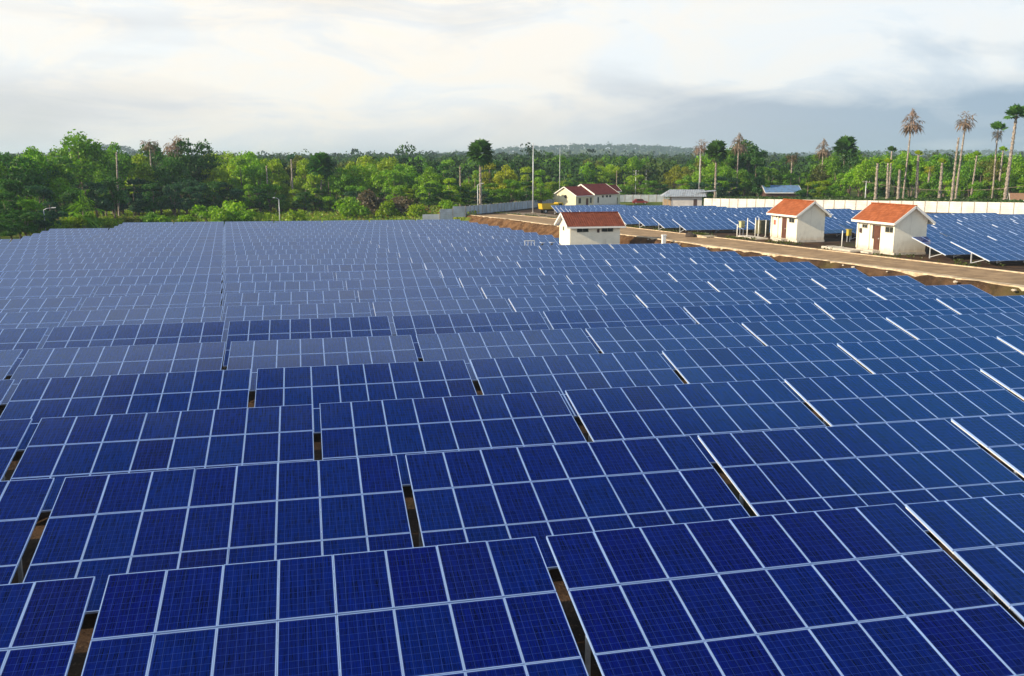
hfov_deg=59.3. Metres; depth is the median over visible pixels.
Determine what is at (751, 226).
solar array
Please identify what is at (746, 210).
solar array
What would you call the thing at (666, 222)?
solar array
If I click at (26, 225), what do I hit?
tree
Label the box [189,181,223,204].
tree
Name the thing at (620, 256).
solar array
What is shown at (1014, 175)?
tree
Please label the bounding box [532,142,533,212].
lightning mast
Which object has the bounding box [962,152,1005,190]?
tree
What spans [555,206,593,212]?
solar array
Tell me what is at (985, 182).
tree
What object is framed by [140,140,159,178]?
palm tree
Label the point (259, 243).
solar array
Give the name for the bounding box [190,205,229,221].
shrub
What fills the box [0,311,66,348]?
solar array
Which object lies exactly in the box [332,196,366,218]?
shrub
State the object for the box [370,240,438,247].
solar array
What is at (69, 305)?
solar array
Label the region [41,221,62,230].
shrub
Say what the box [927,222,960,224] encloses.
solar array
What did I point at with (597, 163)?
tree
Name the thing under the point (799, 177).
tree
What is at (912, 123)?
palm tree
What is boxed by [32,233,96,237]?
solar array
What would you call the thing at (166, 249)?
solar array
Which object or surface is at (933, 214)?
solar array
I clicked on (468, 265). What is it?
solar array
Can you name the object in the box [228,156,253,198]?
tree
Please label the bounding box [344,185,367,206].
tree
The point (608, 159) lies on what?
tree
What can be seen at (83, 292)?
solar array
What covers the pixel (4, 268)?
solar array
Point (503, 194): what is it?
tree
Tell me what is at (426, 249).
solar array
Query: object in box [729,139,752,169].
tree
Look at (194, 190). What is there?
tree
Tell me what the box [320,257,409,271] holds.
solar array
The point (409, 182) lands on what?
tree
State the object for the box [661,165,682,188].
tree
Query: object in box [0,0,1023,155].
sky
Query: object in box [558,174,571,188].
tree
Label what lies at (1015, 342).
solar array
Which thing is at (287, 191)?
tree
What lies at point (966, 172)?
tree
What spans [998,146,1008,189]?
palm tree
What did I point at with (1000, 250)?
solar array
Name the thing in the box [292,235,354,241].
solar array
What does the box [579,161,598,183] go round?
tree
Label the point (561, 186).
tree
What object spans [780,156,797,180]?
tree
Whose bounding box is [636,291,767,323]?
solar array
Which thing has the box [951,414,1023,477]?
solar array
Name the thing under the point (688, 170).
tree
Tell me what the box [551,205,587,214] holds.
solar array
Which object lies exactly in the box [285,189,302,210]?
tree
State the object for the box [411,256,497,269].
solar array
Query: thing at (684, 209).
solar array
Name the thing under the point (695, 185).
tree
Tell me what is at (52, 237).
solar array
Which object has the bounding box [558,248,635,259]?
solar array
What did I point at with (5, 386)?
solar array
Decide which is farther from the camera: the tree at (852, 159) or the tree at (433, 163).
the tree at (433, 163)
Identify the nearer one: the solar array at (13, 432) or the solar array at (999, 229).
the solar array at (13, 432)
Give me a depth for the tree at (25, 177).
166.13 m
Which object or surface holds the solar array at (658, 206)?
on the ground at (86, 632)
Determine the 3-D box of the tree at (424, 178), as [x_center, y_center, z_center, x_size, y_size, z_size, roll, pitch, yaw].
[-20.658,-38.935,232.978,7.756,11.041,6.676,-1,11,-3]
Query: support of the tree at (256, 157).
on the ground at (86, 632)
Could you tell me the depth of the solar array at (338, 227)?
141.92 m
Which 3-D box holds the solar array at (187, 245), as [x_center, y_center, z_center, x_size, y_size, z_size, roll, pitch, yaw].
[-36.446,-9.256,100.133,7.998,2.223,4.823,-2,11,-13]
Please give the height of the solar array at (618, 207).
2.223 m
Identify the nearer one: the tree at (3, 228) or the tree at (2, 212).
the tree at (3, 228)
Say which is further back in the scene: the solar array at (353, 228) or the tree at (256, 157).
the tree at (256, 157)
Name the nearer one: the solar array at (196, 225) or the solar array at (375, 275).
the solar array at (375, 275)
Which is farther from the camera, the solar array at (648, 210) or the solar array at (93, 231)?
the solar array at (648, 210)
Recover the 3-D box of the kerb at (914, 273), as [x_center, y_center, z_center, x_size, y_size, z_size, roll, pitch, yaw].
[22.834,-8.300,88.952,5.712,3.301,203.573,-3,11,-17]
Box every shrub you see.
[27,229,43,235]
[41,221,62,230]
[59,217,76,228]
[69,216,88,228]
[98,217,118,228]
[123,217,143,222]
[139,211,157,221]
[153,215,170,221]
[177,214,196,221]
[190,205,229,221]
[208,208,234,224]
[221,200,247,217]
[229,208,256,220]
[255,212,271,220]
[285,209,307,220]
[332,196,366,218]
[355,204,370,216]
[356,189,386,214]
[375,200,400,215]
[387,195,413,217]
[406,204,427,216]
[437,199,457,208]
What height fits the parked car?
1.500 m
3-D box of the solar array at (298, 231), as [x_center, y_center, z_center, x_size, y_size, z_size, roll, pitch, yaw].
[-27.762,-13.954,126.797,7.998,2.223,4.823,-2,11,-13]
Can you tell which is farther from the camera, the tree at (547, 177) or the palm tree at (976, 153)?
the tree at (547, 177)
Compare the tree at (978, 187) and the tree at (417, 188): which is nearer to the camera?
the tree at (978, 187)
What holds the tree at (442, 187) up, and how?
on the ground at (86, 632)
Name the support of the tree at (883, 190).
on the ground at (86, 632)
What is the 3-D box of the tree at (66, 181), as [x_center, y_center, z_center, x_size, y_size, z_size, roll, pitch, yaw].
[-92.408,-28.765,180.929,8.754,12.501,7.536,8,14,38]
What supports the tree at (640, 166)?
on the ground at (86, 632)
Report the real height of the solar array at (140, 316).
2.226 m
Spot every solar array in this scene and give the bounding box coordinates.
[0,239,10,242]
[0,241,75,248]
[0,245,67,252]
[0,249,57,257]
[0,253,46,263]
[0,259,34,270]
[0,264,19,278]
[0,277,106,296]
[0,286,94,310]
[0,297,81,326]
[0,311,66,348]
[0,328,48,375]
[0,349,22,379]
[0,369,250,451]
[0,379,14,404]
[0,418,32,480]
[0,478,54,584]
[0,576,95,675]
[1,269,115,285]
[1,342,225,404]
[10,404,313,512]
[11,238,83,244]
[19,263,123,276]
[22,235,90,240]
[23,455,412,613]
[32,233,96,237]
[34,257,130,268]
[41,230,102,234]
[42,321,224,348]
[47,252,136,262]
[49,228,107,232]
[58,248,141,256]
[62,306,222,326]
[68,244,146,251]
[76,240,150,247]
[80,294,222,309]
[81,537,588,675]
[85,237,154,243]
[92,234,157,239]
[93,283,221,296]
[98,232,160,236]
[103,230,163,233]
[106,274,222,285]
[109,227,166,231]
[114,226,168,229]
[115,267,222,276]
[118,224,170,226]
[123,222,172,224]
[124,261,222,268]
[131,255,222,261]
[137,251,222,256]
[143,246,222,251]
[147,243,222,247]
[152,239,222,243]
[156,236,223,239]
[159,234,222,236]
[162,231,223,233]
[165,229,223,231]
[168,227,223,229]
[170,225,223,226]
[172,223,223,224]
[174,222,223,223]
[221,290,355,321]
[222,249,305,266]
[222,254,311,273]
[222,259,317,280]
[222,265,324,289]
[222,272,333,298]
[222,281,343,308]
[222,302,370,341]
[223,221,272,230]
[223,224,276,234]
[223,226,278,235]
[223,228,281,238]
[223,231,283,241]
[223,233,286,244]
[223,235,289,247]
[223,238,292,251]
[223,242,296,255]
[223,245,300,259]
[223,316,391,367]
[224,223,274,227]
[227,335,418,391]
[254,360,476,434]
[274,221,320,223]
[276,222,324,225]
[278,224,328,227]
[281,226,332,230]
[283,228,337,232]
[286,230,342,234]
[289,232,348,237]
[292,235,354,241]
[295,238,361,244]
[299,241,368,248]
[304,244,376,253]
[308,248,386,258]
[314,252,397,264]
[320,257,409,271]
[320,391,585,486]
[323,220,368,223]
[326,222,373,225]
[327,263,423,280]
[330,223,379,227]
[335,225,385,229]
[336,270,440,289]
[339,227,392,231]
[345,229,400,234]
[346,278,459,302]
[350,231,408,237]
[356,234,417,240]
[358,287,483,315]
[363,236,427,243]
[370,220,414,222]
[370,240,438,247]
[373,298,512,334]
[375,221,421,224]
[379,243,450,251]
[381,223,429,226]
[387,225,437,228]
[388,247,464,257]
[392,311,548,358]
[394,226,446,230]
[399,251,479,262]
[402,229,456,233]
[405,435,749,570]
[410,231,466,236]
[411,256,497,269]
[416,219,459,222]
[416,328,598,380]
[419,233,478,239]
[423,221,468,224]
[424,261,518,277]
[428,236,491,242]
[431,222,477,225]
[439,224,487,228]
[439,239,505,246]
[440,268,541,286]
[448,226,498,230]
[451,242,521,250]
[457,228,510,232]
[459,275,569,298]
[465,246,539,255]
[468,230,523,235]
[470,351,683,416]
[479,232,537,238]
[480,250,558,260]
[481,284,603,311]
[492,235,553,241]
[497,254,582,267]
[506,238,560,247]
[508,294,643,328]
[517,259,608,274]
[539,244,611,253]
[540,265,638,283]
[543,306,694,351]
[546,503,1023,675]
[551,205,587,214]
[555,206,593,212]
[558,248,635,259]
[560,207,599,211]
[565,208,606,211]
[565,379,826,463]
[566,272,674,294]
[569,209,611,211]
[579,210,622,211]
[580,253,662,265]
[585,323,763,370]
[589,205,625,206]
[590,211,634,212]
[595,205,631,207]
[598,281,716,307]
[601,206,638,207]
[605,258,694,272]
[607,207,646,209]
[610,243,680,252]
[613,208,653,210]
[619,212,647,213]
[620,214,664,225]
[624,209,666,211]
[633,205,669,206]
[633,215,684,227]
[633,247,709,257]
[634,263,730,281]
[636,211,680,213]
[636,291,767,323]
[640,206,677,207]
[648,207,686,208]
[648,212,693,214]
[652,217,704,229]
[655,208,694,210]
[660,251,740,263]
[662,343,870,402]
[666,213,714,216]
[667,209,708,210]
[668,271,772,291]
[672,218,740,232]
[679,206,716,207]
[681,210,723,212]
[684,214,734,217]
[684,302,830,343]
[688,206,726,208]
[690,256,775,270]
[695,211,740,213]
[696,208,736,209]
[697,419,1023,532]
[705,216,757,224]
[708,278,823,303]
[710,209,751,210]
[714,212,760,214]
[725,210,767,211]
[725,262,818,278]
[728,217,770,231]
[734,214,770,217]
[736,207,772,208]
[740,211,767,213]
[742,317,915,361]
[752,208,770,209]
[755,288,883,318]
[765,268,867,288]
[784,369,1023,444]
[811,276,924,299]
[814,298,956,337]
[824,221,855,235]
[825,218,851,220]
[828,210,861,211]
[829,211,852,213]
[831,213,857,214]
[832,215,854,216]
[834,216,853,218]
[837,336,1023,390]
[839,223,856,239]
[867,284,991,313]
[886,312,1023,353]
[905,493,1023,621]
[912,236,993,257]
[926,228,972,236]
[927,213,952,215]
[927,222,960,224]
[930,217,965,219]
[931,224,994,227]
[934,215,985,216]
[934,219,960,221]
[936,295,1023,315]
[940,231,1015,235]
[951,213,996,214]
[951,240,1023,263]
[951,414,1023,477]
[957,218,1013,221]
[957,221,1016,224]
[964,216,1014,218]
[968,227,1023,230]
[980,366,1023,399]
[983,214,1023,216]
[987,235,1023,239]
[992,224,1023,226]
[997,335,1023,354]
[1009,230,1023,234]
[1010,218,1023,220]
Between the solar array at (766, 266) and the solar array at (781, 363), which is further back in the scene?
the solar array at (766, 266)
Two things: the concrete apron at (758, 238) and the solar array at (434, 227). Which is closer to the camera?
the concrete apron at (758, 238)
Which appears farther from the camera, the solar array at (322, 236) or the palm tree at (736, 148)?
the palm tree at (736, 148)
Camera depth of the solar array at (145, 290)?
60.95 m
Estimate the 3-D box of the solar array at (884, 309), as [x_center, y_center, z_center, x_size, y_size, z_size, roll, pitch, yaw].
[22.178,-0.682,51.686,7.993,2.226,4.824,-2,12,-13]
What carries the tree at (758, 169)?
on the ground at (86, 632)
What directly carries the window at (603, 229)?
in the inverter house at (580, 228)
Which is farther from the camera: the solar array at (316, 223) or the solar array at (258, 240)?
the solar array at (316, 223)
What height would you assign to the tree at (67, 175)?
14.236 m
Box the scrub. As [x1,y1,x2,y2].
[21,202,475,233]
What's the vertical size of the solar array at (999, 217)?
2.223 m
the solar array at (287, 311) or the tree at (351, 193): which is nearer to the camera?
the solar array at (287, 311)
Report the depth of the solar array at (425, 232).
126.07 m
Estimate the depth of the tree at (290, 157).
306.80 m
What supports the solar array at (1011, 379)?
on the ground at (86, 632)
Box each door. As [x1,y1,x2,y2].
[781,217,786,237]
[873,225,880,249]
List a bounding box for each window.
[577,228,588,231]
[602,228,612,231]
[885,226,892,232]
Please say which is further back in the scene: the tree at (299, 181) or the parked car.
the parked car
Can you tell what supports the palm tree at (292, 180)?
on the ground at (86, 632)
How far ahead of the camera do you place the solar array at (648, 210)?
159.89 m
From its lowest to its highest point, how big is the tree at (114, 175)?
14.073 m
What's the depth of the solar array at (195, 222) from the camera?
153.54 m
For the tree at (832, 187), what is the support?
on the ground at (86, 632)
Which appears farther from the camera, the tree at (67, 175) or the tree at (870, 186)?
the tree at (870, 186)
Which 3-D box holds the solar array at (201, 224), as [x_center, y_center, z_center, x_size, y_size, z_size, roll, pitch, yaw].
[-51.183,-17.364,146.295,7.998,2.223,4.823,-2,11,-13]
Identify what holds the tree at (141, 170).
on the ground at (86, 632)
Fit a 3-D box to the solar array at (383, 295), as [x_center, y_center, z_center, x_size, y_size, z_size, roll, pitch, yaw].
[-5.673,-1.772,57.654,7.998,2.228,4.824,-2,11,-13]
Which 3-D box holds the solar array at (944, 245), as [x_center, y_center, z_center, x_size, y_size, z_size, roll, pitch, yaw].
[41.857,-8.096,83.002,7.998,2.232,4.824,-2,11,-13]
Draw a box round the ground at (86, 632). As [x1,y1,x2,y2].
[0,148,1023,675]
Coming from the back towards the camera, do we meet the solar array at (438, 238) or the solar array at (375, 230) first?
the solar array at (375, 230)
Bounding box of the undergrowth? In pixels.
[666,195,1023,211]
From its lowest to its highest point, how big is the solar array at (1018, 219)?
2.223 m
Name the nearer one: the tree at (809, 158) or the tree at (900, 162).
the tree at (900, 162)
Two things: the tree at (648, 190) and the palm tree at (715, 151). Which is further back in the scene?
the tree at (648, 190)
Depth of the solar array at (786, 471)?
24.36 m
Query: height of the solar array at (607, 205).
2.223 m
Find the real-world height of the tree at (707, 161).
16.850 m
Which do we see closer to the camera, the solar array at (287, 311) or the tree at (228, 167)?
the solar array at (287, 311)
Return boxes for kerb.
[469,214,1023,290]
[508,214,1023,273]
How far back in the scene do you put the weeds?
108.71 m
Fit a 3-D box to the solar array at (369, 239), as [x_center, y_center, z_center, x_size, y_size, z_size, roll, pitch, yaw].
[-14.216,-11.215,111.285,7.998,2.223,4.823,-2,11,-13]
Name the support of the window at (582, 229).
in the inverter house at (580, 228)
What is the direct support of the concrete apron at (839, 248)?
on the ground at (86, 632)
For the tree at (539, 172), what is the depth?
265.57 m
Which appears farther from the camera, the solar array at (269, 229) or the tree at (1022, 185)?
the tree at (1022, 185)
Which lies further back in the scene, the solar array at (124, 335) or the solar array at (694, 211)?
the solar array at (694, 211)
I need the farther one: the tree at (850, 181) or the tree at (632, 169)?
the tree at (632, 169)
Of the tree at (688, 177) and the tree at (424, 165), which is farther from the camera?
the tree at (424, 165)
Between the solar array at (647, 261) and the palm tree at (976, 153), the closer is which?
the solar array at (647, 261)
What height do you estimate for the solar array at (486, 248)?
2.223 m
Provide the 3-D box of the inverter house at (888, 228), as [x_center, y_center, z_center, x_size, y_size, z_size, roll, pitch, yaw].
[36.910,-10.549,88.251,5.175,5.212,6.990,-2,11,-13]
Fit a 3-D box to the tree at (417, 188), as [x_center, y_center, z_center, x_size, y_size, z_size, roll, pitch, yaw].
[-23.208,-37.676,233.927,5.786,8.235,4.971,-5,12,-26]
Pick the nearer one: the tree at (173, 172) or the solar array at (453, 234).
the solar array at (453, 234)
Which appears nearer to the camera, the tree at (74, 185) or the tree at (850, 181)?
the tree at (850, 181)
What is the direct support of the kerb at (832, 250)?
on the ground at (86, 632)
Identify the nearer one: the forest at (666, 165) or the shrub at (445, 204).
the shrub at (445, 204)
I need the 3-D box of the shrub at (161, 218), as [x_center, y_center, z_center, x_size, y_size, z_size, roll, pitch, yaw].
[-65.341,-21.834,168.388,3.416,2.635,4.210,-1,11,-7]
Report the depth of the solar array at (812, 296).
58.39 m
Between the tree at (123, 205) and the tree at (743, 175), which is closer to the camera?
the tree at (123, 205)
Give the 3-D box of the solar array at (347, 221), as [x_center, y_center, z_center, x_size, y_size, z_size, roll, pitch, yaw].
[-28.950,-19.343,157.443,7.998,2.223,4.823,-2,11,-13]
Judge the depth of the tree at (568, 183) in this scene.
287.72 m
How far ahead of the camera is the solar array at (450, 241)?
108.80 m
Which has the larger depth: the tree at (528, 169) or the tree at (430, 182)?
the tree at (528, 169)
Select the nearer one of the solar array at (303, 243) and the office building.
the solar array at (303, 243)
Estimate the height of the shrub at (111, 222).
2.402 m
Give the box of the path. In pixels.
[501,212,558,217]
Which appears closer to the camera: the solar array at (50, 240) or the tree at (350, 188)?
the solar array at (50, 240)
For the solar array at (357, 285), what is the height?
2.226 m
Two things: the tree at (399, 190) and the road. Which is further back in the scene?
the tree at (399, 190)
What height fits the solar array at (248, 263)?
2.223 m
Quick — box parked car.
[632,199,647,203]
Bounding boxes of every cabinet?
[739,221,744,234]
[754,220,770,233]
[846,229,852,241]
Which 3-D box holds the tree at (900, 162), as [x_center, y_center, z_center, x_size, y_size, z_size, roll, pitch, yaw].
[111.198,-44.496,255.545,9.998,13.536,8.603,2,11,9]
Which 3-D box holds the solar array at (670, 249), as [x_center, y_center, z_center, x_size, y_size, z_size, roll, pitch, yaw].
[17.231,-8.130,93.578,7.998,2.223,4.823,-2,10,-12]
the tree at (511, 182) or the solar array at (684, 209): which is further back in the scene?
the tree at (511, 182)
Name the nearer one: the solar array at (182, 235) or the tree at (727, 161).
the solar array at (182, 235)
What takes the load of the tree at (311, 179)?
on the ground at (86, 632)
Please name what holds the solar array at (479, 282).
on the ground at (86, 632)
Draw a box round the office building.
[553,183,619,205]
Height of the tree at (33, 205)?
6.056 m
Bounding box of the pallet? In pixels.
[697,235,715,237]
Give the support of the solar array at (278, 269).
on the ground at (86, 632)
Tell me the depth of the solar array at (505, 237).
116.43 m
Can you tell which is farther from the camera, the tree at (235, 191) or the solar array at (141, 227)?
the tree at (235, 191)
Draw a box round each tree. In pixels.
[0,151,50,200]
[0,154,18,197]
[0,165,9,208]
[0,179,38,214]
[0,191,18,221]
[0,209,8,238]
[0,213,19,240]
[0,218,10,232]
[7,209,26,237]
[7,211,41,235]
[9,146,54,209]
[10,148,50,209]
[16,199,48,222]
[19,210,54,230]
[23,184,61,211]
[32,163,71,219]
[34,155,78,218]
[37,202,68,225]
[44,129,121,189]
[45,177,83,205]
[58,189,83,216]
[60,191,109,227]
[71,183,87,189]
[79,178,100,211]
[81,181,112,216]
[89,171,125,215]
[99,141,138,210]
[100,176,126,217]
[104,160,122,214]
[107,189,129,214]
[113,188,135,214]
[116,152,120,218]
[118,153,135,203]
[123,190,147,216]
[125,153,153,211]
[126,178,149,214]
[128,162,160,199]
[133,191,161,212]
[137,142,165,179]
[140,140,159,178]
[141,180,171,214]
[141,183,165,212]
[152,153,194,194]
[159,183,187,215]
[163,135,184,212]
[165,179,199,213]
[166,138,221,209]
[181,185,207,215]
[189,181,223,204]
[201,167,227,192]
[205,185,223,207]
[208,151,240,198]
[216,182,228,205]
[219,191,247,204]
[222,188,243,202]
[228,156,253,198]
[231,189,251,209]
[232,152,261,190]
[236,151,270,208]
[243,184,257,208]
[245,166,273,201]
[251,189,270,211]
[256,183,286,210]
[260,158,288,208]
[266,166,269,210]
[267,162,283,198]
[269,195,285,210]
[270,159,287,190]
[274,196,289,211]
[281,176,303,208]
[285,154,298,185]
[285,155,314,184]
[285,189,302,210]
[291,159,294,210]
[292,192,312,209]
[293,158,318,195]
[293,188,317,210]
[301,174,323,210]
[304,152,333,209]
[306,165,333,194]
[310,189,329,210]
[315,175,337,196]
[319,189,340,211]
[325,159,337,194]
[327,165,360,198]
[329,192,342,211]
[334,158,356,176]
[342,161,363,185]
[343,190,360,200]
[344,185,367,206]
[350,163,385,190]
[356,155,380,193]
[359,184,380,196]
[365,156,399,197]
[373,157,389,195]
[381,170,405,200]
[388,163,410,193]
[390,185,407,199]
[392,164,421,196]
[393,155,412,185]
[403,188,415,204]
[407,156,433,181]
[409,190,419,202]
[412,177,430,203]
[416,183,441,209]
[417,180,438,199]
[418,166,444,191]
[427,161,441,179]
[432,191,454,204]
[434,183,448,205]
[436,163,455,189]
[440,159,458,178]
[441,178,461,204]
[449,185,470,198]
[455,160,478,179]
[458,193,475,205]
[459,166,460,205]
[461,174,477,205]
[463,170,483,200]
[466,139,493,204]
[470,190,493,203]
[476,159,501,177]
[476,160,499,190]
[481,162,496,203]
[483,183,498,203]
[490,189,511,202]
[491,164,517,190]
[496,184,521,202]
[500,162,514,176]
[503,179,522,205]
[506,154,526,189]
[511,174,524,201]
[519,181,535,200]
[520,166,536,194]
[530,183,553,202]
[534,157,555,185]
[534,169,545,196]
[544,182,557,194]
[545,175,558,189]
[551,155,570,179]
[551,184,567,196]
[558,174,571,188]
[563,181,579,186]
[568,157,580,168]
[569,172,584,185]
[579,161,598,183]
[582,158,604,168]
[593,164,615,183]
[595,156,610,164]
[606,165,622,184]
[611,156,626,183]
[617,180,633,194]
[619,156,638,194]
[620,158,640,194]
[623,175,644,194]
[629,156,651,194]
[639,180,657,194]
[645,160,659,186]
[651,169,666,190]
[654,184,668,194]
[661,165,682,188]
[675,179,690,188]
[677,166,687,188]
[681,159,695,184]
[683,158,705,184]
[683,164,703,188]
[687,181,709,197]
[690,154,726,187]
[691,163,720,187]
[694,139,706,189]
[702,178,718,195]
[704,139,728,197]
[710,176,727,196]
[717,165,735,191]
[718,148,740,191]
[722,177,743,196]
[726,155,746,187]
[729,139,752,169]
[730,133,749,183]
[732,168,753,195]
[733,178,752,196]
[734,143,761,182]
[746,149,767,191]
[748,156,766,191]
[750,176,765,195]
[762,166,780,184]
[770,161,782,178]
[774,166,792,184]
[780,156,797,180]
[781,173,802,188]
[786,153,799,178]
[792,175,806,186]
[794,184,819,197]
[799,172,814,189]
[803,154,820,188]
[805,180,830,196]
[807,154,825,188]
[809,164,831,194]
[815,138,833,193]
[817,185,838,197]
[820,150,841,180]
[826,170,843,193]
[829,145,871,194]
[831,135,857,189]
[833,173,849,196]
[838,152,861,193]
[840,163,873,196]
[853,159,881,196]
[853,160,873,195]
[863,174,886,196]
[870,151,893,180]
[873,158,882,199]
[879,173,895,196]
[884,158,892,198]
[886,157,922,184]
[887,146,897,197]
[889,151,928,196]
[889,154,906,195]
[895,164,904,198]
[898,108,924,198]
[900,178,908,197]
[908,156,927,192]
[914,150,924,197]
[917,181,934,197]
[923,164,935,189]
[924,160,939,195]
[928,153,948,195]
[932,156,955,196]
[937,158,946,197]
[941,175,966,197]
[950,138,959,199]
[951,155,966,175]
[953,111,977,198]
[956,160,981,196]
[958,153,979,197]
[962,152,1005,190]
[967,172,990,192]
[968,181,988,198]
[970,151,981,194]
[976,155,1005,195]
[983,160,1006,188]
[987,180,1007,198]
[990,121,1007,197]
[993,152,1023,181]
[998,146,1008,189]
[1001,162,1023,192]
[1003,103,1023,199]
[1012,161,1023,192]
[1016,178,1023,192]
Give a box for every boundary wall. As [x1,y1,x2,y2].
[422,199,553,219]
[620,194,669,201]
[704,198,1023,213]
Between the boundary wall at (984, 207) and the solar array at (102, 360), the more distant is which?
the boundary wall at (984, 207)
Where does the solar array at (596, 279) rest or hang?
on the ground at (86, 632)
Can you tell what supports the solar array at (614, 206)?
on the ground at (86, 632)
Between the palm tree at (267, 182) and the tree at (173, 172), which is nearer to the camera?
the tree at (173, 172)
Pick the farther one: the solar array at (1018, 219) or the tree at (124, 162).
the tree at (124, 162)
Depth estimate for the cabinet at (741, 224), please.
115.02 m
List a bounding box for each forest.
[2,141,1023,159]
[2,142,1023,193]
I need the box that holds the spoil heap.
[685,232,696,236]
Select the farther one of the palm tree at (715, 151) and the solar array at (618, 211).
the palm tree at (715, 151)
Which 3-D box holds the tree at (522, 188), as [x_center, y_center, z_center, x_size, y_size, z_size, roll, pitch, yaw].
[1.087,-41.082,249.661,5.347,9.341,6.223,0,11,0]
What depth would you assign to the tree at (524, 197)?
229.69 m
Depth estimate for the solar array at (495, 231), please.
127.97 m
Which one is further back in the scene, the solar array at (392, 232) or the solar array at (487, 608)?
the solar array at (392, 232)
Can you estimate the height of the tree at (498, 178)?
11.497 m
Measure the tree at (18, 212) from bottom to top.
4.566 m
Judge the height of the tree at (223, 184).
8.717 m
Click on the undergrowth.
(935, 198)
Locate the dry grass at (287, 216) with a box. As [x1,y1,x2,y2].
[22,202,478,232]
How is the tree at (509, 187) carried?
on the ground at (86, 632)
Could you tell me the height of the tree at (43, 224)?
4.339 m
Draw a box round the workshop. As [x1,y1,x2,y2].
[760,185,800,196]
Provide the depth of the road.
84.94 m
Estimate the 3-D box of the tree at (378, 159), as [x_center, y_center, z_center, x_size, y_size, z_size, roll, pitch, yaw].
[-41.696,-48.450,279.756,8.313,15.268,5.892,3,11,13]
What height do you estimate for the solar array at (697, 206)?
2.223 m
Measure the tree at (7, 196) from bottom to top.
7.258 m
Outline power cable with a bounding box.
[868,182,1021,190]
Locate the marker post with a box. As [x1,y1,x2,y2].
[661,235,666,243]
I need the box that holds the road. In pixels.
[480,214,1023,284]
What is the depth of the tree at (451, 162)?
308.44 m
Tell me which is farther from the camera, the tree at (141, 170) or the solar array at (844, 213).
the tree at (141, 170)
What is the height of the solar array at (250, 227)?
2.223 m
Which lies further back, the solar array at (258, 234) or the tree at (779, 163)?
the tree at (779, 163)
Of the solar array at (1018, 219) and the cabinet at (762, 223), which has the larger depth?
the solar array at (1018, 219)
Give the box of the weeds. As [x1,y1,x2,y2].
[494,210,1005,266]
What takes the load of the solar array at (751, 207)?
on the ground at (86, 632)
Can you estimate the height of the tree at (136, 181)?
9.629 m
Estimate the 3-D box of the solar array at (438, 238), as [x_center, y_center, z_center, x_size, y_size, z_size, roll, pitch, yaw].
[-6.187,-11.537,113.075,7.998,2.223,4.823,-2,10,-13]
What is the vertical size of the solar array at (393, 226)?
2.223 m
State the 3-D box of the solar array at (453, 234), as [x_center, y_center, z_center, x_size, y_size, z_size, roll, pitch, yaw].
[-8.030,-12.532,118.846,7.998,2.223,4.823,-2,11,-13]
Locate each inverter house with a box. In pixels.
[554,211,625,248]
[766,199,831,241]
[851,202,935,254]
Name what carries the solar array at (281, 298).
on the ground at (86, 632)
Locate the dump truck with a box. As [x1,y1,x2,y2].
[538,202,563,213]
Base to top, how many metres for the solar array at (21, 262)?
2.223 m
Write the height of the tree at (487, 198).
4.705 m
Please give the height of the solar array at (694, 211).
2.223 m
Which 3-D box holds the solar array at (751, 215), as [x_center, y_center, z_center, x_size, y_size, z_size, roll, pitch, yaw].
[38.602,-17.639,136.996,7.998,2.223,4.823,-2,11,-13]
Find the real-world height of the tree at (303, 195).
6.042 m
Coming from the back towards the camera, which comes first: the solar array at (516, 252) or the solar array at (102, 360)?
the solar array at (516, 252)
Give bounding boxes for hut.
[1007,193,1023,199]
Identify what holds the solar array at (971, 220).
on the ground at (86, 632)
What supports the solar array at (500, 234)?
on the ground at (86, 632)
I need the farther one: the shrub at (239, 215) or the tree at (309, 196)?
the tree at (309, 196)
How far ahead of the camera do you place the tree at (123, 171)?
281.76 m
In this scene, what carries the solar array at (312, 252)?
on the ground at (86, 632)
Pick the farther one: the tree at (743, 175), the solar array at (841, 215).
the tree at (743, 175)
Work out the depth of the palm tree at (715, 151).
244.39 m
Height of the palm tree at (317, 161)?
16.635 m
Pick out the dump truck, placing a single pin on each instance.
(544, 208)
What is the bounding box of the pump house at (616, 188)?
[609,185,621,204]
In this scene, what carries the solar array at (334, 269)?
on the ground at (86, 632)
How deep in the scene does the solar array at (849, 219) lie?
121.67 m
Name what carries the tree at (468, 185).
on the ground at (86, 632)
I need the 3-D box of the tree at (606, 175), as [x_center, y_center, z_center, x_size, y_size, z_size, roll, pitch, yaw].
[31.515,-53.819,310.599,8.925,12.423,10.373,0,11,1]
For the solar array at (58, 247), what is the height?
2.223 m
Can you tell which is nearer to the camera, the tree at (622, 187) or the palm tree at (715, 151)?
the palm tree at (715, 151)
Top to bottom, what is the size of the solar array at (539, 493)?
2.228 m
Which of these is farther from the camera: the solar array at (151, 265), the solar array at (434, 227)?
the solar array at (434, 227)
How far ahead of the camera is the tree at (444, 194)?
213.68 m
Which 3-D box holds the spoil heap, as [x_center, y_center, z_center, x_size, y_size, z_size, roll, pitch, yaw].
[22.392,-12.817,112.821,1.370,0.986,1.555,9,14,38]
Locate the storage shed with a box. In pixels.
[660,189,715,206]
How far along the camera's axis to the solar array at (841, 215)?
135.07 m
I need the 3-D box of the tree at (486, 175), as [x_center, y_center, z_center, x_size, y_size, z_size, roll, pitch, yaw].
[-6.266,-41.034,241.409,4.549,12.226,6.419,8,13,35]
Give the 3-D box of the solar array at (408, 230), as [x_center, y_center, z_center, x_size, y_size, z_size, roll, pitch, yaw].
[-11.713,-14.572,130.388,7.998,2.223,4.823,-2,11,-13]
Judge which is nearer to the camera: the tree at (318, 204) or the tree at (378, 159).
the tree at (318, 204)
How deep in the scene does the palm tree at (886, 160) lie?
218.29 m
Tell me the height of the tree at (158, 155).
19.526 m
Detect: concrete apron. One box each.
[737,235,767,239]
[821,246,862,251]

